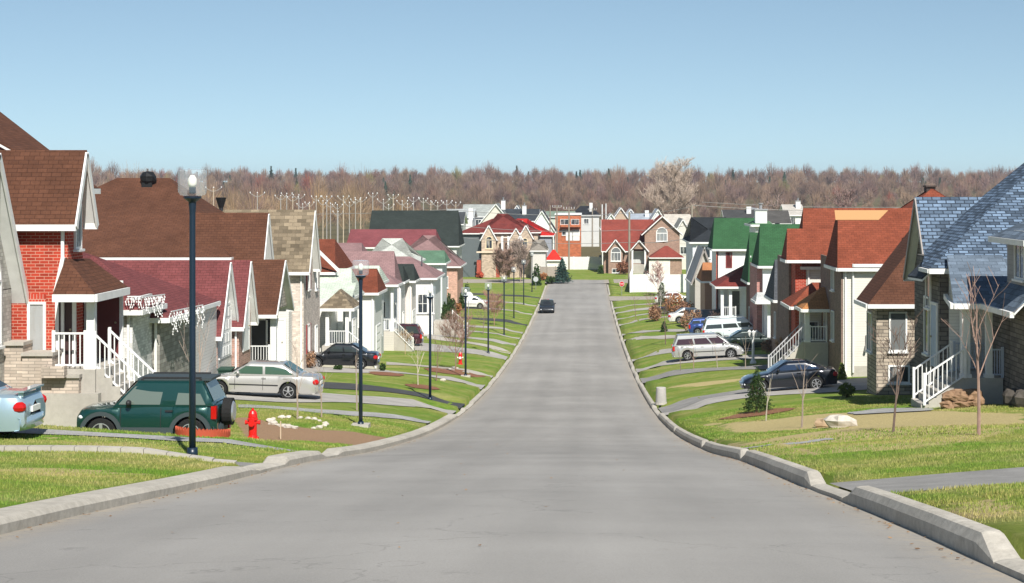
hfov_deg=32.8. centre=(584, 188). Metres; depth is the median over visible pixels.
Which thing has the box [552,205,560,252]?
utility pole
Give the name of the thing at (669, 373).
driveway
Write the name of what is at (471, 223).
house
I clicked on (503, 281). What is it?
street lamp
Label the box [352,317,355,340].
window
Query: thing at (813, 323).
window
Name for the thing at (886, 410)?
path
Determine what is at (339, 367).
shrub
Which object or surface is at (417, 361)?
bare tree
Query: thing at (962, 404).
rock
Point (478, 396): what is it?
kerb
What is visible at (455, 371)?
flower bed
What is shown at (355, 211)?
switchyard pole
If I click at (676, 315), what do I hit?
parked car
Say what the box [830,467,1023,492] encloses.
driveway
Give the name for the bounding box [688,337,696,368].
bare tree
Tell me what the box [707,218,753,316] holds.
two storey house
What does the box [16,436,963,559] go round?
leaf litter
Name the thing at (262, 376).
parked car
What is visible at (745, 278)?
two storey house
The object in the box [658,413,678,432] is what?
kerb
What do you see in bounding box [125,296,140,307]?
icicle lights
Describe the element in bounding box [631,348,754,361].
driveway
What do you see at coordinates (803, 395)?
bare tree
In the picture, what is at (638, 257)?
door
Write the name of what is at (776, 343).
bare tree
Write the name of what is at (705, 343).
parked car
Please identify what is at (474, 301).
parked car
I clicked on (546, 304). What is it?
driving car
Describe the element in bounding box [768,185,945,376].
two storey house
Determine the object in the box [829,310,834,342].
window
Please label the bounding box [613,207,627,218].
house
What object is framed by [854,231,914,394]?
stone house
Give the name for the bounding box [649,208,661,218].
house
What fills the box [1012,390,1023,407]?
rock
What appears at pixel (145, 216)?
two storey house
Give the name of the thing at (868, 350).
window
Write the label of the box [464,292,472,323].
road sign
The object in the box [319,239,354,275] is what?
two storey house
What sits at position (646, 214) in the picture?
house
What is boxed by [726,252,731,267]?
window
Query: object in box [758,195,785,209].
bare tree
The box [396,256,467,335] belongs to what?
bungalow
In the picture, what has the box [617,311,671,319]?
driveway
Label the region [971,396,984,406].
rock
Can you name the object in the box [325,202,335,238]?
switchyard pole
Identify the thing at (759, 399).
spruce
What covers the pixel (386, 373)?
flower bed
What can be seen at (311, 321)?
two storey house
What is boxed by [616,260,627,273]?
shrub
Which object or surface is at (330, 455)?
kerb
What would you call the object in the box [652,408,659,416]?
kerb
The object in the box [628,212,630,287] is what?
utility pole
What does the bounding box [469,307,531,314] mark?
driveway
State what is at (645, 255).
brick house
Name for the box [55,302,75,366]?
door
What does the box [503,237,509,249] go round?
window
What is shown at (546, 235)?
bungalow
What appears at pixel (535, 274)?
cedar
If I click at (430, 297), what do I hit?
street lamp
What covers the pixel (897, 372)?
bare tree
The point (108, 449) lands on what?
path edging
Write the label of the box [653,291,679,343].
bare tree
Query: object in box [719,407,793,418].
flower bed
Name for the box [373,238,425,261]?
bungalow
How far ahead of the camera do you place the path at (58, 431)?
38.56 m
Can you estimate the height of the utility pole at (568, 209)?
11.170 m
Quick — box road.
[0,283,1023,582]
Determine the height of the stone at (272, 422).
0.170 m
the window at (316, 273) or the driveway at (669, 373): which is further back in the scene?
the driveway at (669, 373)
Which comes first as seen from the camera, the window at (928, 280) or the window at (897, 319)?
the window at (928, 280)
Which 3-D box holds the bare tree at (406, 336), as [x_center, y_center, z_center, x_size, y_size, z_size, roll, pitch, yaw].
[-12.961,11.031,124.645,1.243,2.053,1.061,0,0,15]
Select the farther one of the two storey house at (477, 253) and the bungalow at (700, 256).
the two storey house at (477, 253)
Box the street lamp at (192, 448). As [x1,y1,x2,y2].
[178,169,206,454]
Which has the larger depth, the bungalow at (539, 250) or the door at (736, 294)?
the bungalow at (539, 250)
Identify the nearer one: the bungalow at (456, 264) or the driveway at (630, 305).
the bungalow at (456, 264)
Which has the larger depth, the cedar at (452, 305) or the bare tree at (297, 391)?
the cedar at (452, 305)
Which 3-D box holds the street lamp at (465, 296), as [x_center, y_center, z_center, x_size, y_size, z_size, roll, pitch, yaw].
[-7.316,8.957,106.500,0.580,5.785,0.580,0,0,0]
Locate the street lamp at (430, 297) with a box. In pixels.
[424,286,433,399]
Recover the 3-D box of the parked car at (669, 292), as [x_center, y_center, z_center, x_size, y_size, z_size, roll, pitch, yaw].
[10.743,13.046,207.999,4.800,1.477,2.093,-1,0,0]
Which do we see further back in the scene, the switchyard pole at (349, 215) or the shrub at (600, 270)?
the switchyard pole at (349, 215)
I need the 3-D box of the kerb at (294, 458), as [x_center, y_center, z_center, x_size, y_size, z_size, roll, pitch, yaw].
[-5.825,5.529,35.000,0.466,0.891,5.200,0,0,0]
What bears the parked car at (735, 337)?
on the driveway at (663, 351)
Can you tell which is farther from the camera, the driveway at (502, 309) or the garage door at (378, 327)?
the driveway at (502, 309)
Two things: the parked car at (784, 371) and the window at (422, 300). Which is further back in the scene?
the window at (422, 300)
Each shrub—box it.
[306,350,316,367]
[333,365,342,369]
[379,362,385,370]
[456,303,461,313]
[476,272,483,277]
[540,272,547,279]
[544,276,554,283]
[597,265,603,273]
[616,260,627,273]
[648,304,661,320]
[660,321,667,331]
[662,293,684,312]
[674,300,693,309]
[678,309,701,330]
[760,339,771,352]
[837,382,855,397]
[838,362,847,379]
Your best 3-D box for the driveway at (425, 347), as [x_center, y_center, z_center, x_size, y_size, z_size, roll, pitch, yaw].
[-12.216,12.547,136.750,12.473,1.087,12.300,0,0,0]
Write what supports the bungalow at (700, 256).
on the ground at (684, 386)
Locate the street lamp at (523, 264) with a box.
[521,260,524,304]
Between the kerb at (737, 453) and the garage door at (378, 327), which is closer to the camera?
the kerb at (737, 453)
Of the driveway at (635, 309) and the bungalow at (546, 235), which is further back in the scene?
the bungalow at (546, 235)
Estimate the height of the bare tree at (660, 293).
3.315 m
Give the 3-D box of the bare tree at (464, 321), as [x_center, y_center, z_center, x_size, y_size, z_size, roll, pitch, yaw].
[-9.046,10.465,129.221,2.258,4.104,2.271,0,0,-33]
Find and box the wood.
[90,156,1014,228]
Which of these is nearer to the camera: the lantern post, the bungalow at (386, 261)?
the lantern post
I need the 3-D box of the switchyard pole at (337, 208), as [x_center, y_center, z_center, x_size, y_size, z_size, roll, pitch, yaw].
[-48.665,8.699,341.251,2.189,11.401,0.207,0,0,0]
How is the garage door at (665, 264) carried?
in the brick house at (645, 255)
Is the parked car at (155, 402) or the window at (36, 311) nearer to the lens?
the parked car at (155, 402)
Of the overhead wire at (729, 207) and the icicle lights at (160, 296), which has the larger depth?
the overhead wire at (729, 207)
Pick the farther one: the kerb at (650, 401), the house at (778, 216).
the house at (778, 216)
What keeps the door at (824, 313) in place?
in the two storey house at (864, 243)
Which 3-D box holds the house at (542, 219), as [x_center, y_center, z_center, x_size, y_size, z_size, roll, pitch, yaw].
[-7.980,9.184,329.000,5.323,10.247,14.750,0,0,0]
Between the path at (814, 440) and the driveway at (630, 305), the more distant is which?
the driveway at (630, 305)
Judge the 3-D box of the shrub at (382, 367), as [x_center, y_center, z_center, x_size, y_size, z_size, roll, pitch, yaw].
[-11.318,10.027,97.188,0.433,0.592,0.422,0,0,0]
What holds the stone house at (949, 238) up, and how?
on the ground at (684, 386)
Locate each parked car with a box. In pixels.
[0,381,46,433]
[77,372,235,433]
[216,359,324,398]
[313,342,380,368]
[397,323,423,343]
[464,296,486,308]
[654,291,685,301]
[667,307,696,323]
[671,332,743,360]
[687,317,711,332]
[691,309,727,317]
[701,315,752,335]
[722,329,769,347]
[739,358,837,391]
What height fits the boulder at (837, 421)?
0.462 m
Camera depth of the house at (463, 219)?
303.83 m
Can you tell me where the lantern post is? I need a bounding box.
[747,330,757,363]
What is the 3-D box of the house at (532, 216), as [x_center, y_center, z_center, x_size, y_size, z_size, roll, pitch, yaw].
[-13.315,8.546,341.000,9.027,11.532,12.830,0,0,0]
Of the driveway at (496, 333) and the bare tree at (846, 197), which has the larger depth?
the bare tree at (846, 197)
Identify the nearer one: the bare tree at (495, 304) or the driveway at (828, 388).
the driveway at (828, 388)
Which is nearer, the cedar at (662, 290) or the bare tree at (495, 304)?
the bare tree at (495, 304)
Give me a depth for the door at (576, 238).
339.96 m
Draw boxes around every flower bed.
[368,371,403,375]
[406,384,439,389]
[425,367,483,376]
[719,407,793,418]
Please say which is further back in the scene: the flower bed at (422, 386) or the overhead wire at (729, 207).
the overhead wire at (729, 207)
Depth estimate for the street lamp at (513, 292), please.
185.95 m
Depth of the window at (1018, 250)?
53.20 m
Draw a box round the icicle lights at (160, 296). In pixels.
[140,294,164,318]
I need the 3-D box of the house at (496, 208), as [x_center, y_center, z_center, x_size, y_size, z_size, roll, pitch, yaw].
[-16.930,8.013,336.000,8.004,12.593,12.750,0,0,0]
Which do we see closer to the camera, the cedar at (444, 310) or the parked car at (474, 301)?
the cedar at (444, 310)
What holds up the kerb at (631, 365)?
on the ground at (684, 386)
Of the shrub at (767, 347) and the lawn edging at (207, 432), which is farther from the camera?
the shrub at (767, 347)
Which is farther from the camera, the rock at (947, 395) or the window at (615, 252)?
the window at (615, 252)
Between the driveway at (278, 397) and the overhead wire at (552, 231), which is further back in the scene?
the overhead wire at (552, 231)
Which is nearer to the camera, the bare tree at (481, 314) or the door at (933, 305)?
the door at (933, 305)
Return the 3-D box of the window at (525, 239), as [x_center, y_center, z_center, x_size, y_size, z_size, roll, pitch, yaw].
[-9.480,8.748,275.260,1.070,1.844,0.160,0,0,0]
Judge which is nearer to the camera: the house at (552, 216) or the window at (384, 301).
the window at (384, 301)
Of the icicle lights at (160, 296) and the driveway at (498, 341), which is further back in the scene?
the driveway at (498, 341)
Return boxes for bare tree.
[179,304,219,371]
[284,337,310,418]
[308,357,332,416]
[355,355,357,409]
[397,328,412,346]
[406,333,424,384]
[432,336,442,380]
[433,309,474,368]
[452,304,477,351]
[471,303,493,331]
[482,289,508,325]
[491,245,516,279]
[506,237,531,281]
[637,156,700,215]
[646,260,663,289]
[646,294,654,318]
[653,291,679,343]
[654,282,665,307]
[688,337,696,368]
[742,338,749,367]
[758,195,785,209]
[761,373,772,420]
[774,336,781,347]
[793,355,822,427]
[826,186,857,207]
[866,308,923,431]
[945,262,1023,434]
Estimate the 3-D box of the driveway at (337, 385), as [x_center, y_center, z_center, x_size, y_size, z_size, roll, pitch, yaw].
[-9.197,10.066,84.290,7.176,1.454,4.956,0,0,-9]
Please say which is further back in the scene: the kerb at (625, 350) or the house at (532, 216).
the house at (532, 216)
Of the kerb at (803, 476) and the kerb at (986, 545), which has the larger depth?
the kerb at (803, 476)
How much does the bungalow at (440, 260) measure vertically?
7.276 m
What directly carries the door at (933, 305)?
in the stone house at (949, 238)
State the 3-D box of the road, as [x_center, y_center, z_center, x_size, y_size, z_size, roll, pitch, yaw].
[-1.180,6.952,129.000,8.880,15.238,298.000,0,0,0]
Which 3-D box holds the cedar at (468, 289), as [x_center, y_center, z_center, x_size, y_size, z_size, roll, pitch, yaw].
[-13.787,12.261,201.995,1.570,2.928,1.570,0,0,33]
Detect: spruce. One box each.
[554,257,573,282]
[739,367,774,412]
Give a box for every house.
[0,112,154,426]
[83,171,294,360]
[223,210,379,368]
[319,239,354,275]
[369,210,464,258]
[451,209,476,228]
[459,212,467,230]
[462,208,541,277]
[463,204,494,224]
[479,197,505,223]
[505,203,539,221]
[534,210,556,249]
[546,211,574,225]
[575,203,600,246]
[599,213,614,264]
[601,215,684,274]
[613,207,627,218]
[626,210,651,218]
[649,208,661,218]
[664,214,690,225]
[674,218,686,268]
[682,217,725,304]
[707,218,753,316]
[720,207,753,217]
[741,232,757,320]
[744,203,771,231]
[750,223,799,336]
[764,259,776,354]
[767,210,791,223]
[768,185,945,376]
[777,208,837,354]
[780,198,802,223]
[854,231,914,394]
[903,163,1023,408]
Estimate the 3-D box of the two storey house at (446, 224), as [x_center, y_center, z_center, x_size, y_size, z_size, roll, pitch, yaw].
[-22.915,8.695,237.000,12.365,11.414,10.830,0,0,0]
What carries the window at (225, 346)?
in the bungalow at (153, 342)
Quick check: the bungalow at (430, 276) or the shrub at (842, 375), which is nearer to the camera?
the shrub at (842, 375)
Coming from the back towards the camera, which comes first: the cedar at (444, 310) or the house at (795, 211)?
the house at (795, 211)
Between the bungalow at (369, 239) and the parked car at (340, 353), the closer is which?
the parked car at (340, 353)
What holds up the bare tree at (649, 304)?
on the ground at (684, 386)
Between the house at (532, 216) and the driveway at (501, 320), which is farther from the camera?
the house at (532, 216)
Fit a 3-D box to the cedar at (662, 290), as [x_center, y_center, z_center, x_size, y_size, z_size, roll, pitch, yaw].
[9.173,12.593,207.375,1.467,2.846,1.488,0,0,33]
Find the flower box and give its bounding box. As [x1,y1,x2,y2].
[41,365,66,377]
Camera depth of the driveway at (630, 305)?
209.39 m
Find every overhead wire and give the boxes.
[459,210,627,214]
[464,226,621,231]
[468,238,627,243]
[630,207,688,213]
[694,205,802,210]
[706,202,895,207]
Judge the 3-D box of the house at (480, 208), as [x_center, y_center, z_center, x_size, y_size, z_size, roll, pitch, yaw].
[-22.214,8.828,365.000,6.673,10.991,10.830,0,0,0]
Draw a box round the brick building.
[555,213,581,259]
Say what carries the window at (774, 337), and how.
in the two storey house at (770, 295)
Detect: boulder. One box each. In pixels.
[814,418,827,427]
[824,414,856,427]
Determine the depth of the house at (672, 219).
349.20 m
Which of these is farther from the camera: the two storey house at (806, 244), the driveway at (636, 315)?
the driveway at (636, 315)
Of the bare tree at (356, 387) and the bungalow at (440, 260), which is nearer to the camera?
the bare tree at (356, 387)
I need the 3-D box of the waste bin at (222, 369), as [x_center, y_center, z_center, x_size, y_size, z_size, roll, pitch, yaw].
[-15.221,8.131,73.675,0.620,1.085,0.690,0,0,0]
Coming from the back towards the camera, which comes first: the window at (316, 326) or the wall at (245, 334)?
the window at (316, 326)
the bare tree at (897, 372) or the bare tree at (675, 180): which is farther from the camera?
the bare tree at (675, 180)
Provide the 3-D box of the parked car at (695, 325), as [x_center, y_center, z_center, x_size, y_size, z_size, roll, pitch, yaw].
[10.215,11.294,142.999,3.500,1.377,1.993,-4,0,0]
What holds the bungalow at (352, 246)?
on the ground at (684, 386)
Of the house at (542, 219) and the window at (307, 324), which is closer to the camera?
the window at (307, 324)
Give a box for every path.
[15,428,296,450]
[238,404,430,422]
[747,438,832,447]
[846,408,934,413]
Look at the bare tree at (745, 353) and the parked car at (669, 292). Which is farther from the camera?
the parked car at (669, 292)
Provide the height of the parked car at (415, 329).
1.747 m
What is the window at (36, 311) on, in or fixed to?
in the brick house at (61, 300)
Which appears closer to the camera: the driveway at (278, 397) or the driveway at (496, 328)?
the driveway at (278, 397)
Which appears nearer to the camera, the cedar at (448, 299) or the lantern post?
the lantern post
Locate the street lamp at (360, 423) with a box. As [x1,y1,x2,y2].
[351,260,370,427]
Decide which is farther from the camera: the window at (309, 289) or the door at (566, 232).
the door at (566, 232)
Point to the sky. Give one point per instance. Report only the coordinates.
(255, 85)
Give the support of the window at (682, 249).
in the house at (680, 222)
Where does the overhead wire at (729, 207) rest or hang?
attached to the utility pole
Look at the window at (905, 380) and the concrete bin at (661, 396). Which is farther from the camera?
the concrete bin at (661, 396)
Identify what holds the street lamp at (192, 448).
on the ground at (684, 386)
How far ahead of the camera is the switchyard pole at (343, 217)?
320.31 m
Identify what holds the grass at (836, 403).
on the ground at (684, 386)
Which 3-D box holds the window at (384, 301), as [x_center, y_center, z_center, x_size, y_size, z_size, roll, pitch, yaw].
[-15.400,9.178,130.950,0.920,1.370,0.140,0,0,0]
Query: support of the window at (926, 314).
in the stone house at (949, 238)
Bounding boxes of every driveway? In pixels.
[226,392,455,413]
[237,462,257,465]
[304,367,484,388]
[323,382,464,407]
[386,362,492,377]
[414,343,506,359]
[424,334,515,345]
[427,335,510,353]
[462,317,526,325]
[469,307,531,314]
[469,325,522,333]
[470,330,519,338]
[472,293,539,297]
[490,300,535,306]
[614,303,654,308]
[615,306,661,313]
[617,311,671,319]
[619,316,667,325]
[622,329,687,335]
[624,335,674,340]
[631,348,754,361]
[636,354,774,371]
[640,364,772,382]
[658,377,866,412]
[664,383,866,414]
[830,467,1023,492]
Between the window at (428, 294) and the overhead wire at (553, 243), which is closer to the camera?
the window at (428, 294)
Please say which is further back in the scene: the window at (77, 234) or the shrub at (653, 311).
the shrub at (653, 311)
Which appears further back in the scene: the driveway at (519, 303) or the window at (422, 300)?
the driveway at (519, 303)
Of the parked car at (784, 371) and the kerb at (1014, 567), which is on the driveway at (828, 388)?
the parked car at (784, 371)
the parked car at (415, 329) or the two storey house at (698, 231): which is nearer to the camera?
the parked car at (415, 329)
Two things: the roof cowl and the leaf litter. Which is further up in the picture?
the roof cowl
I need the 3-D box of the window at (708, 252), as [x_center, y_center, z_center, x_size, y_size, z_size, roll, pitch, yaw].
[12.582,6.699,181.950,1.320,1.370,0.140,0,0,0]
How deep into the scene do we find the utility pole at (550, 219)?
291.93 m
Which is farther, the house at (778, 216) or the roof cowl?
the house at (778, 216)
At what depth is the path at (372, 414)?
64.51 m
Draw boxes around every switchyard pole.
[321,196,331,238]
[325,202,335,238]
[332,204,342,242]
[337,196,348,242]
[344,202,353,232]
[350,199,360,228]
[355,197,366,228]
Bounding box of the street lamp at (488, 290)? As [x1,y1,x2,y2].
[486,284,489,353]
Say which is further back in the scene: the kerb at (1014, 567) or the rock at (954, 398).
the rock at (954, 398)
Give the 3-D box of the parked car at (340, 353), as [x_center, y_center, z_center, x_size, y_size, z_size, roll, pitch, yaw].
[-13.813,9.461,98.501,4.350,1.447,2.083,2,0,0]
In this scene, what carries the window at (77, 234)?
in the brick house at (61, 300)
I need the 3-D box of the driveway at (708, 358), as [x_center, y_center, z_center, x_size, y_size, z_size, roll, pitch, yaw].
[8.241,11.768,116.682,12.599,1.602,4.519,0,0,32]
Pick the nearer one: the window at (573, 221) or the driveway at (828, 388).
the driveway at (828, 388)
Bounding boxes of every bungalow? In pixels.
[83,252,258,380]
[320,268,364,366]
[338,243,366,250]
[344,251,414,351]
[347,229,440,250]
[352,266,388,357]
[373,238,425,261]
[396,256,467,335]
[397,264,420,322]
[410,235,466,308]
[415,250,450,312]
[520,219,554,256]
[529,240,548,278]
[685,245,709,308]
[696,262,711,308]
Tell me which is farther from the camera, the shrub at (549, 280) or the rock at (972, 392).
the shrub at (549, 280)
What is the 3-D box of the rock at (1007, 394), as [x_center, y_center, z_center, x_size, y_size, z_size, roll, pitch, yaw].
[13.092,6.423,52.972,0.632,0.640,0.743,0,0,0]
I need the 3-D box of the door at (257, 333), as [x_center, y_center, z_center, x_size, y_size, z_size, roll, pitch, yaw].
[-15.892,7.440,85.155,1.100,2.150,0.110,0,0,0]
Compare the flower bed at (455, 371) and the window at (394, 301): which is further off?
the window at (394, 301)
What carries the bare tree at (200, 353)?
on the ground at (684, 386)
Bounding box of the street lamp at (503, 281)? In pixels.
[502,277,505,334]
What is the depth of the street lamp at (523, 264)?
211.94 m
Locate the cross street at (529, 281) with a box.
[463,279,673,282]
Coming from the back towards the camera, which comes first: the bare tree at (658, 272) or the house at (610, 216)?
the house at (610, 216)
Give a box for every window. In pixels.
[0,264,4,348]
[27,302,45,349]
[73,205,84,251]
[219,302,231,359]
[307,275,311,290]
[307,324,310,354]
[315,272,318,290]
[315,325,317,351]
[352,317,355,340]
[384,301,386,318]
[394,301,396,321]
[417,294,427,313]
[428,294,434,313]
[485,236,492,248]
[522,238,527,247]
[560,219,567,224]
[571,219,578,224]
[610,247,620,261]
[656,227,667,241]
[680,247,685,254]
[701,246,710,258]
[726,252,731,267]
[773,311,775,338]
[790,217,795,223]
[810,321,818,337]
[829,270,834,291]
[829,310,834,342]
[865,311,872,354]
[887,312,906,352]
[887,365,911,384]
[921,295,929,356]
[923,274,930,310]
[1011,230,1023,282]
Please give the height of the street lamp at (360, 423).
5.785 m
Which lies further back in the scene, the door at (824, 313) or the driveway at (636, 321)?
the driveway at (636, 321)
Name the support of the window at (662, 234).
in the brick house at (645, 255)
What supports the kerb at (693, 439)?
on the ground at (684, 386)
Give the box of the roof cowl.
[216,197,226,210]
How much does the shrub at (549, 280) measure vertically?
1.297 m
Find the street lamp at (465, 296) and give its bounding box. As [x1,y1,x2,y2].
[461,287,470,376]
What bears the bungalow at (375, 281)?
on the ground at (684, 386)
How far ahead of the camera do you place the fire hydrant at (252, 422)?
46.91 m
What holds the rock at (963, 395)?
on the rock at (962, 404)
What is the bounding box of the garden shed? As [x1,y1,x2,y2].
[547,250,560,266]
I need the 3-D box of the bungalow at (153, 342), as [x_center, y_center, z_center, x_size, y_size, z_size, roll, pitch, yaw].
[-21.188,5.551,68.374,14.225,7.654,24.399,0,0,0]
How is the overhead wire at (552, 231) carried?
attached to the utility pole at (629, 258)
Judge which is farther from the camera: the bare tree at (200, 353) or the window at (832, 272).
the window at (832, 272)
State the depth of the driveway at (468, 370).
113.16 m
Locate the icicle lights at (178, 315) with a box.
[169,305,204,334]
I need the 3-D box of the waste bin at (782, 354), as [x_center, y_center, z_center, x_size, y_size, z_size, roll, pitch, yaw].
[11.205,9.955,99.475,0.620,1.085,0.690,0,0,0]
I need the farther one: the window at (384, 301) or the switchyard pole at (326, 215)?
the switchyard pole at (326, 215)
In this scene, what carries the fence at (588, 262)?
on the ground at (684, 386)
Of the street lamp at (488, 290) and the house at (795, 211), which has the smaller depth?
the street lamp at (488, 290)
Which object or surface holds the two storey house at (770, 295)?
on the ground at (684, 386)
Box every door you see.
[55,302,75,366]
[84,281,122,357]
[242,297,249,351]
[250,318,269,360]
[266,318,285,359]
[376,323,380,353]
[412,309,415,322]
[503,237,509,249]
[566,232,573,240]
[572,232,579,240]
[633,252,643,262]
[649,260,669,274]
[728,290,740,315]
[823,312,826,339]
[930,301,937,366]
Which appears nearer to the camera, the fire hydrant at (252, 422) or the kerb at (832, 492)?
the kerb at (832, 492)
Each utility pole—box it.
[549,205,550,231]
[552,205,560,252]
[563,207,574,269]
[588,208,596,246]
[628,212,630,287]
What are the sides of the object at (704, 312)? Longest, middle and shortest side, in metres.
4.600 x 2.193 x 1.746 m
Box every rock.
[939,400,954,408]
[942,391,955,400]
[943,404,953,408]
[951,395,959,401]
[952,400,972,407]
[955,391,968,400]
[962,389,976,397]
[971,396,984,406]
[1002,388,1016,405]
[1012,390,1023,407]
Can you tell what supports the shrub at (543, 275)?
on the ground at (684, 386)
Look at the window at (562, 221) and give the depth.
339.96 m
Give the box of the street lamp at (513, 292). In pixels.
[513,268,514,317]
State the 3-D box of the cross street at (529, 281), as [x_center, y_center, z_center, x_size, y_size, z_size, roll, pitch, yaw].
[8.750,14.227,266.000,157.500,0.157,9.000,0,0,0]
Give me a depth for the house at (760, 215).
140.53 m
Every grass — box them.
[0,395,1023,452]
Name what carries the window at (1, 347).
in the brick house at (61, 300)
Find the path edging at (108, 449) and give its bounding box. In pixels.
[0,445,236,464]
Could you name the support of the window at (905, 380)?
in the stone house at (886, 296)
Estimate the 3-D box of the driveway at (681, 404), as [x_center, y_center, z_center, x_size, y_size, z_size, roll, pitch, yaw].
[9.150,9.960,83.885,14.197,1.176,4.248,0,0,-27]
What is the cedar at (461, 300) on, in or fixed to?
on the ground at (684, 386)
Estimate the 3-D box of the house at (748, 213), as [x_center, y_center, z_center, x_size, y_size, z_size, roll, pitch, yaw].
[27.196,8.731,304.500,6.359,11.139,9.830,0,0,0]
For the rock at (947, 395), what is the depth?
54.00 m
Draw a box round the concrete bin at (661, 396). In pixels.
[655,387,666,404]
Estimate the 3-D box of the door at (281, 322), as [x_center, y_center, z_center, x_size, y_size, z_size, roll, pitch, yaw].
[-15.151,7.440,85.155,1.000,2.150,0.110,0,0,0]
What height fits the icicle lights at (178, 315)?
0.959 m
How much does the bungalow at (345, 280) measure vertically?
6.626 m
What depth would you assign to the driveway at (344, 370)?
97.02 m
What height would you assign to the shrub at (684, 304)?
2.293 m
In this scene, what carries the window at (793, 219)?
in the house at (795, 211)
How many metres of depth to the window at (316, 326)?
98.88 m
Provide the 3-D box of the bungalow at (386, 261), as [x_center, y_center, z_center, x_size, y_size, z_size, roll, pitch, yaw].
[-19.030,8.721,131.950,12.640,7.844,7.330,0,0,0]
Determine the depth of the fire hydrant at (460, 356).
118.00 m
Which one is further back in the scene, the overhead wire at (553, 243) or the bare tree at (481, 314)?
the overhead wire at (553, 243)
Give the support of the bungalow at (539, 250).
on the ground at (684, 386)
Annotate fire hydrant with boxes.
[245,408,260,437]
[457,352,462,364]
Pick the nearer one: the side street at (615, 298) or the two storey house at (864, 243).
the two storey house at (864, 243)
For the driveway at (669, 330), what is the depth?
157.19 m
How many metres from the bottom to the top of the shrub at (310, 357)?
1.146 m
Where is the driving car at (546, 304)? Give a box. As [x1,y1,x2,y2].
[538,299,555,312]
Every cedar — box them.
[441,302,448,319]
[447,293,451,305]
[448,298,458,319]
[459,292,464,309]
[463,282,470,293]
[531,263,541,285]
[656,282,664,304]
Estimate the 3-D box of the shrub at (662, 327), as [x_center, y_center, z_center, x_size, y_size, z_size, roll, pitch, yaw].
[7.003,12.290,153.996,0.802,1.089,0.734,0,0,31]
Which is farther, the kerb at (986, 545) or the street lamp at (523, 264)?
the street lamp at (523, 264)
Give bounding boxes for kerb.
[0,466,260,534]
[245,463,284,472]
[263,450,325,466]
[322,414,457,456]
[323,454,337,458]
[469,389,487,404]
[488,377,497,384]
[496,360,510,376]
[621,341,629,359]
[628,361,634,368]
[638,382,656,408]
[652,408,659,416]
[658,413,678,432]
[674,427,707,448]
[702,441,748,460]
[741,450,825,488]
[811,484,850,500]
[842,486,1019,567]
[994,558,1023,581]
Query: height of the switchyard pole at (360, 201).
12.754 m
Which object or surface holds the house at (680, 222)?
on the ground at (684, 386)
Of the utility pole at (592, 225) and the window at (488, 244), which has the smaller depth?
the window at (488, 244)
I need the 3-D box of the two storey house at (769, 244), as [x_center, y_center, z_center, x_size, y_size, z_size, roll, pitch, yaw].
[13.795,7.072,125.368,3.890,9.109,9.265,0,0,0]
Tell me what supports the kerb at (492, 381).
on the ground at (684, 386)
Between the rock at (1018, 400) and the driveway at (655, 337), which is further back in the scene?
the driveway at (655, 337)
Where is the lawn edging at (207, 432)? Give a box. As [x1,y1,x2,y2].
[175,426,230,436]
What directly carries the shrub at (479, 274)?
on the ground at (684, 386)
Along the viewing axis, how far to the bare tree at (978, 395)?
34.61 m
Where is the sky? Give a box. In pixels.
[0,0,1023,181]
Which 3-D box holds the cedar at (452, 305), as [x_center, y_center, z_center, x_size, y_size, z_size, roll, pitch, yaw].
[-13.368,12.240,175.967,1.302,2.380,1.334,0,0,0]
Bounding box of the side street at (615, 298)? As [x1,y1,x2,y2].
[609,296,654,300]
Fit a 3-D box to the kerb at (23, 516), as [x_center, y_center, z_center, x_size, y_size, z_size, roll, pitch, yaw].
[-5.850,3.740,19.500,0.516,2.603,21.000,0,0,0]
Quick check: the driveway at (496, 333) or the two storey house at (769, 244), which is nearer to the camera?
the two storey house at (769, 244)
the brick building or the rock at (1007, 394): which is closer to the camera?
the rock at (1007, 394)
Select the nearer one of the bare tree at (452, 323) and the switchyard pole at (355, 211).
the bare tree at (452, 323)
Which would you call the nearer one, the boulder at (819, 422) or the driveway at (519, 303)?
the boulder at (819, 422)
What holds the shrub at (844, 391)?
on the ground at (684, 386)
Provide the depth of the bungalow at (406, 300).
145.30 m
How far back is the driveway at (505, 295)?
229.94 m
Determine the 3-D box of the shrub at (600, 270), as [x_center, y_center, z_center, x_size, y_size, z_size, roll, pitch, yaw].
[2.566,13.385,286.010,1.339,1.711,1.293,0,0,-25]
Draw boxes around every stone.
[268,420,277,424]
[284,424,293,427]
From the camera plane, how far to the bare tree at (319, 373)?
58.59 m
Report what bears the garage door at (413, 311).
in the bungalow at (406, 300)
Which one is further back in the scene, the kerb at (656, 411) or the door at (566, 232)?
the door at (566, 232)
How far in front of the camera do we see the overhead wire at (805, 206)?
329.98 m
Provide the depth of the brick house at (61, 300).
46.97 m
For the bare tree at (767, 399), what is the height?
1.669 m
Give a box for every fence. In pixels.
[540,266,556,276]
[561,256,601,269]
[630,267,685,291]
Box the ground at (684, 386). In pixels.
[0,182,1023,559]
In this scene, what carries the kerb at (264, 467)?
on the ground at (684, 386)
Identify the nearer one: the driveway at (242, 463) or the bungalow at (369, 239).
the driveway at (242, 463)
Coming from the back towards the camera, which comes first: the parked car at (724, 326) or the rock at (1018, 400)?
the parked car at (724, 326)

